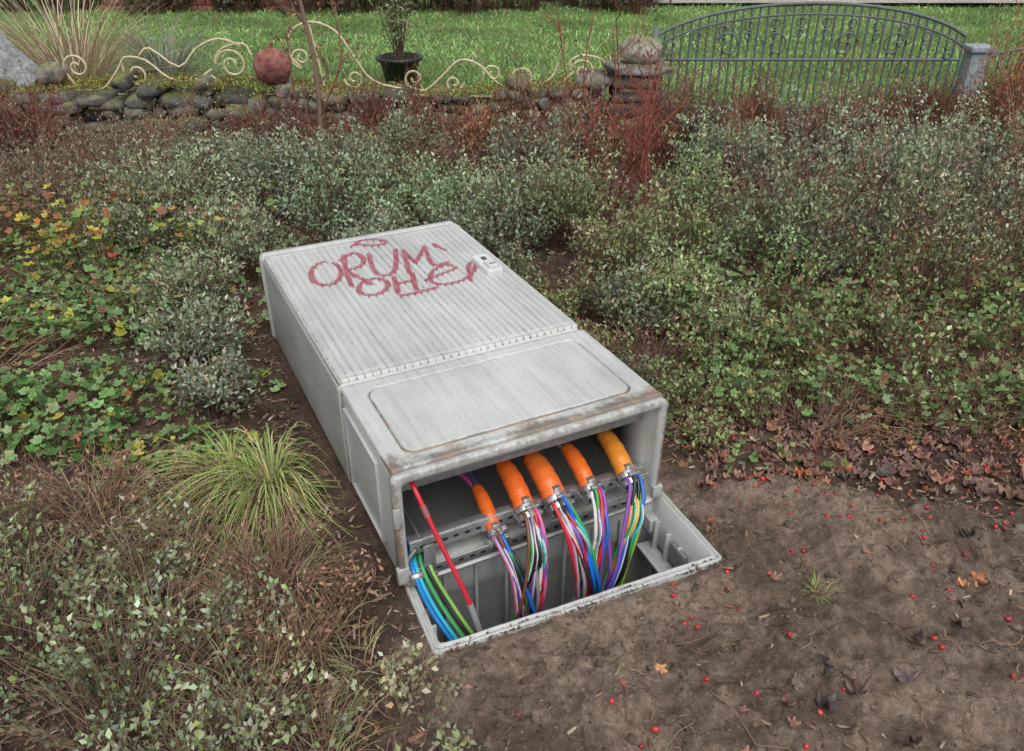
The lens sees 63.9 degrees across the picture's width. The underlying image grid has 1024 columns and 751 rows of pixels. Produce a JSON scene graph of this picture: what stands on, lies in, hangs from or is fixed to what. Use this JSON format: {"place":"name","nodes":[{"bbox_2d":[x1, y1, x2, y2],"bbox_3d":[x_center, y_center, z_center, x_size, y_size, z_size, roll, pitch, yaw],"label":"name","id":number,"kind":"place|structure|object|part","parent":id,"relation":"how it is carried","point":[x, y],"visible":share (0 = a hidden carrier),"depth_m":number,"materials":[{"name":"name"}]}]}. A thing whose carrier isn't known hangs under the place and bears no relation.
{"place":"outdoors","nodes":[
{"label":"outdoors","id":0,"kind":"place"},
{"bbox_2d":[0,0,214,112],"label":"pampas grass","id":1,"kind":"object","parent":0,"point":[80,44],"depth_m":6.35,"materials":[{"name":"beige plant"}]},
{"bbox_2d":[0,112,1023,750],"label":"ground","id":2,"kind":"structure","parent":0,"point":[892,642],"depth_m":2.01,"materials":[{"name":"soil"}]},
{"bbox_2d":[0,67,91,166],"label":"bare bush","id":3,"kind":"object","parent":2,"relation":"on","point":[47,119],"visible":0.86,"depth_m":4.91,"materials":[{"name":"brown plant"}]},
{"bbox_2d":[0,171,155,281],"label":"shrub","id":4,"kind":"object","parent":2,"relation":"on","point":[39,242],"depth_m":3.86,"materials":[{"name":"green plant"}]},
{"bbox_2d":[0,81,245,250],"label":"olive shrub","id":5,"kind":"object","parent":2,"relation":"on","point":[87,147],"visible":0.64,"depth_m":4.65,"materials":[{"name":"green plant"}]},
{"bbox_2d":[0,179,304,511],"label":"ground cover plants","id":6,"kind":"object","parent":2,"relation":"on","point":[24,423],"visible":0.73,"depth_m":3.08,"materials":[{"name":"green plant"}]},
{"bbox_2d":[109,84,196,188],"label":"bare bush","id":7,"kind":"object","parent":2,"relation":"on","point":[168,146],"visible":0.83,"depth_m":4.50,"materials":[{"name":"brown plant"}]},
{"bbox_2d":[39,421,357,609],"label":"sedge grass","id":8,"kind":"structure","parent":2,"relation":"on","point":[252,459],"depth_m":2.34,"materials":[{"name":"green plant"}]},
{"bbox_2d":[0,452,480,750],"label":"sage shrub","id":9,"kind":"object","parent":2,"relation":"on","point":[146,708],"visible":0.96,"depth_m":1.74,"materials":[{"name":"green plant"}]},
{"bbox_2d":[0,68,612,132],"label":"dry stone wall","id":10,"kind":"structure","parent":2,"relation":"on","point":[121,79],"depth_m":5.72,"materials":[{"name":"grey stone"}]},
{"bbox_2d":[0,29,37,87],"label":"slate slab","id":11,"kind":"structure","parent":10,"relation":"on","point":[9,53],"depth_m":5.78,"materials":[{"name":"stone"}]},
{"bbox_2d":[34,61,67,83],"bbox_3d":[-3.223,-2.120,5.744,0.213,0.145,0.184,-9,32,-14],"label":"boulder","id":12,"kind":"object","parent":10,"relation":"on","point":[44,70],"visible":0.91,"depth_m":5.68,"materials":[{"name":"stone"}]},
{"bbox_2d":[253,41,291,85],"bbox_3d":[-1.660,-2.161,5.685,0.256,0.295,0.270,0,31,0],"label":"decorative ball","id":13,"kind":"object","parent":10,"relation":"on","point":[271,65],"visible":0.94,"depth_m":5.61,"materials":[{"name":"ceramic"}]},
{"bbox_2d":[2,71,592,118],"bbox_3d":[-2.003,-1.970,5.848,5.229,0.326,0.398,0,31,0],"label":"wall moss","id":14,"kind":"object","parent":10,"relation":"on","point":[178,82],"depth_m":5.73,"materials":[{"name":"green plant"}]},
{"bbox_2d":[62,20,607,97],"bbox_3d":[-1.235,-2.162,5.743,3.815,0.596,0.017,0,31,0],"label":"scroll iron fence","id":15,"kind":"object","parent":10,"relation":"on","point":[220,51],"visible":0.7,"depth_m":5.73,"materials":[{"name":"beige metal"}]},
{"bbox_2d":[267,0,383,182],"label":"sapling","id":16,"kind":"object","parent":2,"relation":"on","point":[303,20],"visible":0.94,"depth_m":4.60,"materials":[{"name":"brown plant"}]},
{"bbox_2d":[48,86,623,427],"bbox_3d":[-0.855,-0.930,3.867,3.153,0.766,3.272,0,31,0],"label":"grey green shrub","id":17,"kind":"object","parent":2,"relation":"on","point":[236,166],"visible":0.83,"depth_m":3.85,"materials":[{"name":"green plant"}]},
{"bbox_2d":[0,0,671,15],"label":"garden shrub border","id":18,"kind":"object","parent":2,"relation":"on","point":[465,5],"visible":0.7,"depth_m":10.69,"materials":[{"name":"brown plant"}]},
{"bbox_2d":[365,73,453,182],"bbox_3d":[-0.587,-1.430,4.747,0.424,0.620,0.560,-20,37,-29],"label":"bare bush","id":19,"kind":"object","parent":2,"relation":"on","point":[417,104],"visible":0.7,"depth_m":4.71,"materials":[{"name":"brown plant"}]},
{"bbox_2d":[259,221,667,587],"bbox_3d":[-0.257,-0.059,2.686,0.794,0.392,1.494,-14,34,-22],"label":"utility cabinet","id":20,"kind":"object","parent":2,"relation":"on","point":[432,361],"visible":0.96,"depth_m":2.34,"materials":[{"name":"plastic"}]},
{"bbox_3d":[-0.350,-0.289,2.766,0.758,0.017,0.973,-14,34,-22],"label":"ribbed door","id":21,"kind":"part","parent":20,"relation":"part of","materials":[{"name":"plastic"}]},
{"bbox_2d":[406,539,473,640],"bbox_3d":[-0.150,0.710,2.183,0.329,0.597,0.148,18,36,27],"label":"loose cable","id":22,"kind":"object","parent":20,"relation":"attached to","point":[417,576],"visible":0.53,"depth_m":2.06,"materials":[{"name":"plastic"}]},
{"bbox_2d":[409,481,482,632],"bbox_3d":[-0.195,0.443,2.050,0.055,0.434,0.340,-25,39,-35],"label":"loose cable","id":23,"kind":"object","parent":20,"relation":"attached to","point":[470,604],"visible":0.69,"depth_m":1.98,"materials":[{"name":"plastic"}]},
{"bbox_2d":[457,471,535,618],"bbox_3d":[-0.177,0.497,2.478,0.117,0.734,0.841,-20,37,-30],"label":"cable bundle","id":24,"kind":"object","parent":20,"relation":"attached to","point":[498,536],"visible":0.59,"depth_m":2.13,"materials":[{"name":"plastic"}]},
{"bbox_2d":[496,460,547,620],"bbox_3d":[-0.131,0.464,2.486,0.174,0.692,0.825,-14,34,-22],"label":"cable bundle","id":25,"kind":"object","parent":20,"relation":"attached to","point":[528,511],"visible":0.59,"depth_m":2.13,"materials":[{"name":"plastic"}]},
{"bbox_2d":[521,451,600,599],"bbox_3d":[0.000,0.426,2.532,0.202,0.710,0.867,-19,36,-29],"label":"cable bundle","id":26,"kind":"object","parent":20,"relation":"attached to","point":[559,501],"visible":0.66,"depth_m":2.17,"materials":[{"name":"plastic"}]},
{"bbox_2d":[556,442,611,602],"bbox_3d":[0.041,0.412,2.559,0.170,0.706,0.818,-14,34,-22],"label":"cable bundle","id":27,"kind":"object","parent":20,"relation":"attached to","point":[593,493],"visible":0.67,"depth_m":2.21,"materials":[{"name":"plastic"}]},
{"bbox_2d":[596,429,644,591],"bbox_3d":[0.124,0.401,2.590,0.239,0.692,0.833,-14,34,-22],"label":"cable bundle","id":28,"kind":"object","parent":20,"relation":"attached to","point":[630,479],"visible":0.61,"depth_m":2.24,"materials":[{"name":"plastic"}]},
{"bbox_2d":[0,126,1021,750],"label":"dry grass","id":29,"kind":"structure","parent":2,"relation":"on","point":[342,678],"depth_m":1.97,"materials":[{"name":"brown plant"}]},
{"bbox_2d":[0,1,1023,734],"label":"dead twig tangle","id":30,"kind":"object","parent":2,"relation":"on","point":[280,573],"visible":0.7,"depth_m":2.30,"materials":[{"name":"brown plant"}]},
{"bbox_2d":[0,164,1023,750],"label":"bark mulch","id":31,"kind":"object","parent":2,"relation":"on","point":[392,740],"visible":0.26,"depth_m":2.19,"materials":[{"name":"brown wood"}]},
{"bbox_2d":[0,36,1023,178],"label":"heather hedge","id":32,"kind":"object","parent":2,"relation":"on","point":[367,114],"visible":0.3,"depth_m":5.12,"materials":[{"name":"brown plant"}]},
{"bbox_2d":[0,177,1023,750],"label":"fallen leaves","id":33,"kind":"object","parent":2,"relation":"on","point":[886,471],"depth_m":2.49,"materials":[{"name":"brown plant"}]},
{"bbox_2d":[483,66,585,179],"bbox_3d":[0.128,-1.292,4.463,0.462,0.678,0.362,23,38,32],"label":"bare bush","id":34,"kind":"object","parent":2,"relation":"on","point":[560,144],"visible":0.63,"depth_m":4.46,"materials":[{"name":"brown plant"}]},
{"bbox_2d":[404,491,725,655],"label":"cabinet plinth","id":35,"kind":"structure","parent":2,"relation":"on","point":[673,544],"depth_m":2.31,"materials":[{"name":"plastic"}]},
{"bbox_2d":[540,0,702,236],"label":"shrub","id":36,"kind":"object","parent":2,"relation":"on","point":[644,151],"visible":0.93,"depth_m":3.87,"materials":[{"name":"red plant"}]},
{"bbox_2d":[603,59,673,132],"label":"stone pillar","id":37,"kind":"structure","parent":2,"relation":"on","point":[609,65],"depth_m":5.63,"materials":[{"name":"grey stone"}]},
{"bbox_2d":[619,34,662,63],"bbox_3d":[0.888,-2.237,5.657,0.308,0.215,0.275,0,31,0],"label":"boulder","id":38,"kind":"object","parent":37,"relation":"on","point":[626,55],"visible":0.74,"depth_m":5.57,"materials":[{"name":"stone"}]},
{"bbox_2d":[496,238,793,458],"bbox_3d":[0.389,-0.202,3.045,0.606,0.333,1.460,-20,37,-30],"label":"creeping shrub","id":39,"kind":"object","parent":2,"relation":"on","point":[715,427],"visible":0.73,"depth_m":2.79,"materials":[{"name":"green plant"}]},
{"bbox_2d":[436,485,1023,750],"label":"soil clods","id":40,"kind":"object","parent":2,"relation":"on","point":[527,720],"visible":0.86,"depth_m":1.83,"materials":[{"name":"brown soil"}]},
{"bbox_2d":[454,0,1023,159],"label":"orange shrub","id":41,"kind":"object","parent":2,"relation":"on","point":[1020,68],"visible":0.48,"depth_m":5.03,"materials":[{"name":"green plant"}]},
{"bbox_2d":[720,53,800,196],"bbox_3d":[1.276,-1.300,4.391,0.378,0.763,0.630,16,35,24],"label":"bare bush","id":42,"kind":"object","parent":2,"relation":"on","point":[741,122],"visible":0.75,"depth_m":4.41,"materials":[{"name":"brown plant"}]},
{"bbox_2d":[516,436,1016,749],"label":"red berries","id":43,"kind":"object","parent":2,"relation":"on","point":[655,729],"visible":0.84,"depth_m":2.12,"materials":[{"name":"plant"}]},
{"bbox_2d":[521,42,1023,364],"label":"grey green shrub","id":44,"kind":"object","parent":2,"relation":"on","point":[629,291],"visible":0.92,"depth_m":3.62,"materials":[{"name":"green plant"}]},
{"bbox_2d":[652,1,966,109],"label":"iron gate","id":45,"kind":"structure","parent":2,"relation":"on","point":[657,34],"depth_m":5.95,"materials":[{"name":"grey metal"}]},
{"bbox_2d":[766,38,894,170],"bbox_3d":[1.829,-1.543,4.749,0.500,0.809,0.618,-24,39,-34],"label":"bare bush","id":46,"kind":"object","parent":2,"relation":"on","point":[858,43],"visible":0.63,"depth_m":4.71,"materials":[{"name":"brown plant"}]},
{"bbox_2d":[640,230,1023,479],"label":"ground cover plants","id":47,"kind":"object","parent":2,"relation":"on","point":[887,373],"visible":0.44,"depth_m":2.88,"materials":[{"name":"green plant"}]},
{"bbox_2d":[803,96,908,261],"bbox_3d":[1.516,-0.885,3.758,0.498,0.713,0.306,5,32,8],"label":"bare bush","id":48,"kind":"object","parent":2,"relation":"on","point":[862,171],"visible":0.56,"depth_m":3.72,"materials":[{"name":"brown plant"}]},
{"bbox_2d":[719,132,1023,438],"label":"bramble bush","id":49,"kind":"object","parent":2,"relation":"on","point":[803,312],"visible":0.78,"depth_m":2.99,"materials":[{"name":"green plant"}]},
{"bbox_2d":[950,43,997,115],"bbox_3d":[3.400,-2.188,6.101,0.180,0.500,0.180,0,31,0],"label":"gate post","id":50,"kind":"object","parent":2,"relation":"on","point":[973,53],"visible":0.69,"depth_m":6.01,"materials":[{"name":"stone"}]},
{"bbox_2d":[991,31,1023,221],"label":"bare bush","id":51,"kind":"object","parent":2,"relation":"on","point":[1015,132],"visible":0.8,"depth_m":4.25,"materials":[{"name":"brown plant"}]},
{"bbox_2d":[0,0,1023,112],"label":"lawn","id":52,"kind":"structure","parent":0,"point":[475,29],"depth_m":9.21,"materials":[{"name":"plant"}]},
{"bbox_2d":[71,2,258,90],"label":"ornamental grass","id":53,"kind":"object","parent":52,"relation":"on","point":[180,59],"depth_m":7.00,"materials":[{"name":"beige plant"}]},
{"bbox_2d":[96,0,325,10],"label":"brick edging","id":54,"kind":"object","parent":52,"relation":"on","point":[204,4],"visible":0.43,"depth_m":10.85,"materials":[{"name":"brick"}]},
{"bbox_2d":[369,0,422,84],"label":"potted plant","id":55,"kind":"object","parent":52,"relation":"on","point":[396,68],"visible":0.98,"depth_m":6.67,"materials":[{"name":"green plant"}]},
{"bbox_2d":[978,47,1023,107],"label":"iron fence","id":56,"kind":"object","parent":52,"relation":"on","point":[1007,60],"visible":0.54,"depth_m":6.01,"materials":[{"name":"metal"}]},
{"bbox_2d":[625,0,1023,2],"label":"garden path","id":57,"kind":"structure","parent":0,"point":[853,1],"depth_m":11.31,"materials":[{"name":"stone"}]}
]}

